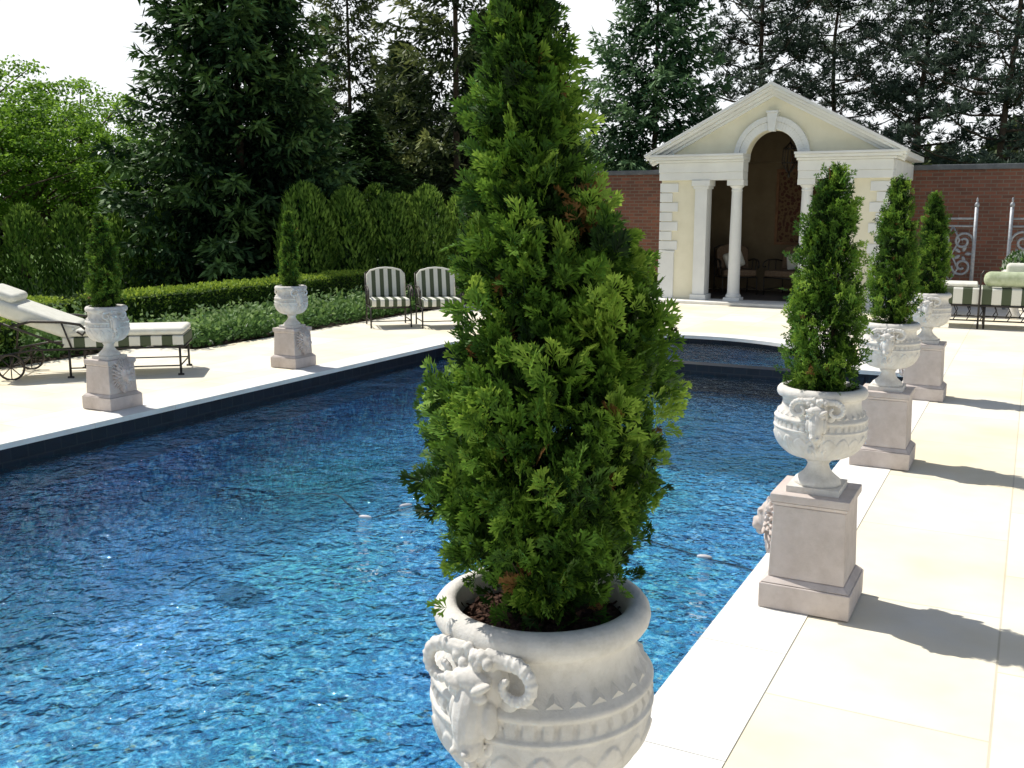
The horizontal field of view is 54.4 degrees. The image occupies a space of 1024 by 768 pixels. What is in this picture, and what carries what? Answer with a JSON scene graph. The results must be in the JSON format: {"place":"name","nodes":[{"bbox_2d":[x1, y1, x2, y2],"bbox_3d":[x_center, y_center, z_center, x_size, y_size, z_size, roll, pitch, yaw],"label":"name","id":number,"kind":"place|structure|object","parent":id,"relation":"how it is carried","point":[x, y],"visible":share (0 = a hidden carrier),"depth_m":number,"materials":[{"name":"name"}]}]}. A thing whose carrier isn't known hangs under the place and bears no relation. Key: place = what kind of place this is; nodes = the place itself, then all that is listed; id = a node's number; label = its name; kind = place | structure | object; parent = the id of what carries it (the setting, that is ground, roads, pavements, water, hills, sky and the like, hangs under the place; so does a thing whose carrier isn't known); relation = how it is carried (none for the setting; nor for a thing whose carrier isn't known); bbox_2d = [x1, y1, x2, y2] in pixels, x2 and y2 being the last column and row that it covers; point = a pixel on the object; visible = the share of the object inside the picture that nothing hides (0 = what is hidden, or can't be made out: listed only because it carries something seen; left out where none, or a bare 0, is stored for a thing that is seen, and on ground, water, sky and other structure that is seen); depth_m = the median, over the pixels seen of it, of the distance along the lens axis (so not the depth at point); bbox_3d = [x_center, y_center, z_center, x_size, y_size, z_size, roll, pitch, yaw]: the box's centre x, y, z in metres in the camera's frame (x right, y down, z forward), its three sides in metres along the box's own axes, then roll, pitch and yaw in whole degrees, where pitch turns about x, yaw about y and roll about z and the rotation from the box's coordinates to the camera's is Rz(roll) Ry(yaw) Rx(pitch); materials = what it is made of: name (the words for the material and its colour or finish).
{"place":"outdoors","nodes":[
{"label":"outdoors","id":0,"kind":"place"},
{"bbox_2d":[1,217,467,313],"bbox_3d":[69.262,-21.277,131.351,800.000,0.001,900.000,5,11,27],"label":"lawn ground","id":1,"kind":"structure","parent":0,"point":[74,295],"depth_m":22.69,"materials":[{"name":"green plant"}]},
{"bbox_2d":[26,295,77,329],"bbox_3d":[-7.413,-1.003,14.382,2.786,0.647,0.775,5,11,27],"label":"boxwood hedge","id":2,"kind":"object","parent":1,"relation":"on","point":[45,300],"visible":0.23,"depth_m":13.91,"materials":[{"name":"green plant"}]},
{"bbox_2d":[0,54,105,238],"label":"maple tree","id":3,"kind":"object","parent":1,"relation":"on","point":[18,122],"visible":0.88,"depth_m":22.56,"materials":[{"name":"green plant"}]},
{"bbox_2d":[0,60,141,278],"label":"maple tree","id":4,"kind":"object","parent":1,"relation":"on","point":[83,153],"visible":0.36,"depth_m":25.31,"materials":[{"name":"green plant"}]},
{"bbox_2d":[0,76,158,264],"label":"maple tree","id":5,"kind":"object","parent":1,"relation":"on","point":[104,176],"visible":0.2,"depth_m":30.12,"materials":[{"name":"green plant"}]},
{"bbox_2d":[0,201,185,296],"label":"arborvitae hedge","id":6,"kind":"object","parent":1,"relation":"on","point":[66,216],"visible":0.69,"depth_m":20.02,"materials":[{"name":"green plant"}]},
{"bbox_2d":[39,144,234,214],"bbox_3d":[-13.740,-6.878,36.791,7.268,4.416,6.781,-6,11,-29],"label":"maple tree","id":7,"kind":"object","parent":1,"relation":"on","point":[133,189],"visible":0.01,"depth_m":35.99,"materials":[{"name":"green plant"}]},
{"bbox_2d":[0,303,466,368],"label":"planting bed","id":8,"kind":"object","parent":1,"relation":"on","point":[92,352],"depth_m":13.50,"materials":[{"name":"soil"}]},
{"bbox_2d":[0,316,28,366],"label":"boxwood hedge","id":9,"kind":"object","parent":8,"relation":"on","point":[4,332],"visible":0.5,"depth_m":11.39,"materials":[{"name":"green plant"}]},
{"bbox_2d":[0,303,135,363],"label":"ground cover plants","id":10,"kind":"object","parent":8,"relation":"on","point":[29,340],"visible":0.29,"depth_m":11.72,"materials":[{"name":"green plant"}]},
{"bbox_2d":[75,268,368,322],"bbox_3d":[-4.285,-1.459,16.782,0.882,0.716,6.766,5,11,27],"label":"boxwood hedge","id":11,"kind":"object","parent":8,"relation":"on","point":[161,300],"visible":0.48,"depth_m":15.55,"materials":[{"name":"green plant"}]},
{"bbox_2d":[128,282,459,346],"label":"ground cover plants","id":12,"kind":"object","parent":8,"relation":"on","point":[243,321],"visible":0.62,"depth_m":14.51,"materials":[{"name":"green plant"}]},
{"bbox_2d":[77,0,396,290],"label":"spruce tree","id":13,"kind":"object","parent":1,"relation":"on","point":[192,165],"visible":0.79,"depth_m":20.48,"materials":[{"name":"green plant"}]},
{"bbox_2d":[248,82,340,218],"bbox_3d":[-6.708,-6.819,32.482,6.458,6.468,6.121,-1,10,-4],"label":"spruce tree","id":14,"kind":"object","parent":1,"relation":"on","point":[317,85],"depth_m":32.09,"materials":[{"name":"green plant"}]},
{"bbox_2d":[295,0,427,210],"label":"hemlock tree","id":15,"kind":"object","parent":1,"relation":"on","point":[363,7],"visible":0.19,"depth_m":28.21,"materials":[{"name":"green plant"}]},
{"bbox_2d":[262,179,470,289],"bbox_3d":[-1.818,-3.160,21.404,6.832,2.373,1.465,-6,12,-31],"label":"arborvitae hedge","id":16,"kind":"object","parent":1,"relation":"on","point":[349,199],"visible":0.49,"depth_m":20.52,"materials":[{"name":"green plant"}]},
{"bbox_2d":[322,108,450,277],"bbox_3d":[-3.617,-4.706,25.477,5.382,4.528,5.101,-2,10,-12],"label":"spruce tree","id":17,"kind":"object","parent":1,"relation":"on","point":[370,141],"visible":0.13,"depth_m":24.75,"materials":[{"name":"green plant"}]},
{"bbox_2d":[361,39,448,207],"bbox_3d":[-3.591,-7.253,32.281,6.461,7.503,6.817,4,11,20],"label":"spruce tree","id":18,"kind":"object","parent":1,"relation":"on","point":[409,135],"visible":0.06,"depth_m":31.17,"materials":[{"name":"green plant"}]},
{"bbox_2d":[340,0,492,283],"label":"hemlock tree","id":19,"kind":"object","parent":1,"relation":"on","point":[442,67],"visible":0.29,"depth_m":25.64,"materials":[{"name":"green plant"}]},
{"bbox_2d":[408,11,484,263],"bbox_3d":[-0.631,-7.088,30.004,6.461,8.020,6.817,2,10,11],"label":"spruce tree","id":20,"kind":"object","parent":1,"relation":"on","point":[464,135],"visible":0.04,"depth_m":29.53,"materials":[{"name":"green plant"}]},
{"bbox_2d":[0,112,1023,252],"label":"distant tree line","id":21,"kind":"object","parent":1,"relation":"on","point":[994,149],"visible":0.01,"depth_m":41.86,"materials":[{"name":"green plant"}]},
{"bbox_2d":[579,0,735,170],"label":"spruce tree","id":22,"kind":"object","parent":1,"relation":"on","point":[671,69],"visible":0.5,"depth_m":28.07,"materials":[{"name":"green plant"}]},
{"bbox_2d":[683,0,837,129],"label":"pine tree","id":23,"kind":"object","parent":1,"relation":"on","point":[762,66],"visible":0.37,"depth_m":30.34,"materials":[{"name":"green plant"}]},
{"bbox_2d":[603,169,1023,285],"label":"wall","id":24,"kind":"structure","parent":1,"relation":"on","point":[995,191],"depth_m":19.39,"materials":[{"name":"red brick"}]},
{"bbox_2d":[588,163,1023,175],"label":"coping","id":25,"kind":"object","parent":24,"relation":"on","point":[919,167],"visible":0.18,"depth_m":19.32,"materials":[{"name":"stone"}]},
{"bbox_2d":[765,0,941,151],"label":"pine tree","id":26,"kind":"object","parent":1,"relation":"on","point":[835,7],"visible":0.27,"depth_m":32.41,"materials":[{"name":"green plant"}]},
{"bbox_2d":[832,0,1023,164],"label":"pine tree","id":27,"kind":"object","parent":1,"relation":"on","point":[880,93],"visible":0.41,"depth_m":29.79,"materials":[{"name":"green plant"}]},
{"bbox_2d":[885,0,1023,164],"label":"pine tree","id":28,"kind":"object","parent":1,"relation":"on","point":[1009,93],"visible":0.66,"depth_m":26.95,"materials":[{"name":"green plant"}]},
{"bbox_2d":[977,63,1023,143],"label":"pine tree","id":29,"kind":"object","parent":1,"relation":"on","point":[1021,118],"visible":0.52,"depth_m":28.16,"materials":[{"name":"green plant"}]},
{"bbox_2d":[0,302,1023,767],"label":"limestone paving","id":30,"kind":"structure","parent":0,"point":[916,660],"depth_m":4.98,"materials":[{"name":"beige stone"}]},
{"bbox_2d":[0,284,192,379],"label":"patio chaise lounge","id":31,"kind":"object","parent":30,"relation":"on","point":[18,307],"visible":0.94,"depth_m":10.50,"materials":[{"name":"fabric"}]},
{"bbox_2d":[82,356,142,411],"bbox_3d":[-3.544,-0.024,8.874,0.435,0.467,0.359,5,11,27],"label":"stone pedestal","id":32,"kind":"object","parent":30,"relation":"on","point":[111,386],"visible":1,"depth_m":8.77,"materials":[{"name":"stone"}]},
{"bbox_2d":[84,304,129,359],"bbox_3d":[-3.578,-0.465,8.815,0.372,0.476,0.435,-4,11,-22],"label":"ornamental stone urn","id":33,"kind":"object","parent":32,"relation":"on","point":[107,327],"visible":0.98,"depth_m":8.67,"materials":[{"name":"white stone"}]},
{"bbox_2d":[82,212,125,306],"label":"arborvitae tree","id":34,"kind":"object","parent":33,"relation":"on","point":[103,286],"visible":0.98,"depth_m":8.65,"materials":[{"name":"green plant"}]},
{"bbox_2d":[270,326,315,368],"bbox_3d":[-2.433,-0.431,11.191,0.435,0.467,0.359,5,11,27],"label":"stone pedestal","id":35,"kind":"object","parent":30,"relation":"on","point":[292,348],"visible":1,"depth_m":11.08,"materials":[{"name":"stone"}]},
{"bbox_2d":[274,285,307,328],"bbox_3d":[-2.466,-0.872,11.132,0.372,0.476,0.435,-4,11,-22],"label":"ornamental stone urn","id":36,"kind":"object","parent":35,"relation":"on","point":[290,302],"visible":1,"depth_m":10.98,"materials":[{"name":"white stone"}]},
{"bbox_2d":[277,210,301,286],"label":"arborvitae tree","id":37,"kind":"object","parent":36,"relation":"in","point":[289,274],"visible":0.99,"depth_m":10.98,"materials":[{"name":"green plant"}]},
{"bbox_2d":[364,267,413,327],"bbox_3d":[-1.882,-1.325,15.097,0.688,0.876,0.702,-3,10,-14],"label":"patio armchair","id":38,"kind":"object","parent":30,"relation":"on","point":[385,287],"visible":1,"depth_m":15.21,"materials":[{"name":"fabric"}]},
{"bbox_2d":[414,267,463,328],"bbox_3d":[-1.117,-1.325,15.093,0.688,0.876,0.702,-3,10,-14],"label":"patio armchair","id":39,"kind":"object","parent":30,"relation":"on","point":[434,287],"visible":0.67,"depth_m":15.21,"materials":[{"name":"fabric"}]},
{"bbox_2d":[0,332,945,767],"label":"swimming pool","id":40,"kind":"structure","parent":30,"relation":"in","point":[222,576],"depth_m":5.35,"materials":[{"name":"liquid"}]},
{"bbox_2d":[359,503,711,557],"bbox_3d":[-0.051,0.858,6.267,3.311,0.029,0.598,4,11,22],"label":"pool cleaner hose","id":41,"kind":"object","parent":40,"relation":"in","point":[409,504],"visible":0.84,"depth_m":6.32,"materials":[{"name":"white plastic"}]},
{"bbox_2d":[644,81,923,310],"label":"garden pavilion","id":42,"kind":"structure","parent":30,"relation":"on","point":[736,175],"depth_m":18.62,"materials":[{"name":"paint"}]},
{"bbox_2d":[713,244,759,294],"bbox_3d":[4.534,-2.343,20.235,0.791,0.990,0.807,0,10,-2],"label":"pavilion armchair","id":43,"kind":"object","parent":42,"relation":"on","point":[721,252],"visible":0.8,"depth_m":20.33,"materials":[{"name":"wood"}]},
{"bbox_2d":[762,245,796,294],"bbox_3d":[5.540,-2.272,19.833,0.807,0.990,0.791,-9,13,-42],"label":"pavilion armchair","id":44,"kind":"object","parent":42,"relation":"on","point":[787,270],"visible":0.52,"depth_m":19.87,"materials":[{"name":"wood"}]},
{"bbox_2d":[752,475,863,621],"bbox_3d":[1.321,0.718,4.499,0.473,0.520,0.390,5,11,27],"label":"stone pedestal","id":45,"kind":"object","parent":30,"relation":"on","point":[814,569],"visible":1,"depth_m":4.34,"materials":[{"name":"stone"}]},
{"bbox_2d":[773,381,868,497],"bbox_3d":[1.358,0.231,4.394,0.400,0.476,0.468,9,13,42],"label":"ornamental stone urn","id":46,"kind":"object","parent":45,"relation":"on","point":[818,431],"visible":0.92,"depth_m":4.24,"materials":[{"name":"white stone"}]},
{"bbox_2d":[774,161,877,395],"bbox_3d":[1.350,-0.414,4.273,0.429,1.071,0.400,3,10,18],"label":"arborvitae tree","id":47,"kind":"object","parent":46,"relation":"in","point":[816,301],"visible":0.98,"depth_m":4.21,"materials":[{"name":"green plant"}]},
{"bbox_2d":[849,383,915,470],"bbox_3d":[2.561,0.285,6.961,0.473,0.520,0.390,5,11,27],"label":"stone pedestal","id":48,"kind":"object","parent":30,"relation":"on","point":[889,443],"visible":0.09,"depth_m":6.79,"materials":[{"name":"stone"}]},
{"bbox_2d":[859,319,920,392],"bbox_3d":[2.598,-0.202,6.856,0.468,0.476,0.400,-10,14,-44],"label":"ornamental stone urn","id":49,"kind":"object","parent":48,"relation":"on","point":[894,347],"visible":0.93,"depth_m":6.70,"materials":[{"name":"white stone"}]},
{"bbox_2d":[864,173,926,323],"bbox_3d":[2.598,-0.875,6.766,0.393,1.108,0.436,-1,10,-6],"label":"arborvitae tree","id":50,"kind":"object","parent":49,"relation":"in","point":[895,285],"visible":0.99,"depth_m":6.68,"materials":[{"name":"green plant"}]},
{"bbox_2d":[899,341,946,401],"bbox_3d":[3.831,-0.137,9.364,0.473,0.520,0.390,5,11,27],"label":"stone pedestal","id":51,"kind":"object","parent":30,"relation":"on","point":[923,374],"visible":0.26,"depth_m":9.18,"materials":[{"name":"stone"}]},
{"bbox_2d":[909,291,951,343],"bbox_3d":[3.867,-0.624,9.258,0.468,0.476,0.400,-10,14,-44],"label":"ornamental stone urn","id":52,"kind":"object","parent":51,"relation":"on","point":[936,309],"visible":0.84,"depth_m":9.09,"materials":[{"name":"white stone"}]},
{"bbox_2d":[914,190,954,293],"bbox_3d":[3.877,-1.258,9.149,0.368,1.040,0.394,-9,13,-40],"label":"arborvitae tree","id":53,"kind":"object","parent":52,"relation":"in","point":[935,231],"visible":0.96,"depth_m":9.07,"materials":[{"name":"green plant"}]},
{"bbox_2d":[945,198,979,307],"bbox_3d":[7.879,-2.354,17.857,0.799,1.946,0.077,5,11,27],"label":"wrought iron screen","id":54,"kind":"object","parent":30,"relation":"on","point":[973,238],"visible":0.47,"depth_m":17.72,"materials":[{"name":"metal"}]},
{"bbox_2d":[946,263,1023,328],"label":"wrought iron daybed","id":55,"kind":"object","parent":30,"relation":"on","point":[1002,289],"visible":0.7,"depth_m":14.62,"materials":[{"name":"fabric"}]},
{"bbox_2d":[999,248,1023,318],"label":"flower planter","id":56,"kind":"object","parent":30,"relation":"on","point":[1015,257],"visible":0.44,"depth_m":15.96,"materials":[{"name":"stone"}]},
{"bbox_2d":[1002,197,1023,308],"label":"wrought iron screen","id":57,"kind":"object","parent":30,"relation":"on","point":[1011,225],"visible":0.58,"depth_m":17.32,"materials":[{"name":"metal"}]},
{"bbox_2d":[0,0,1023,195],"label":"sky","id":58,"kind":"structure","parent":0,"point":[77,39],"materials":[{"name":"white"}]},
{"bbox_2d":[422,569,653,767],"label":"ornamental stone urn","id":59,"kind":"object","parent":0,"point":[503,694],"visible":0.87,"depth_m":1.85,"materials":[{"name":"white stone"}]},
{"bbox_2d":[397,0,692,631],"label":"arborvitae tree","id":60,"kind":"object","parent":59,"relation":"on","point":[557,275],"visible":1,"depth_m":1.80,"materials":[{"name":"green plant"}]}
]}

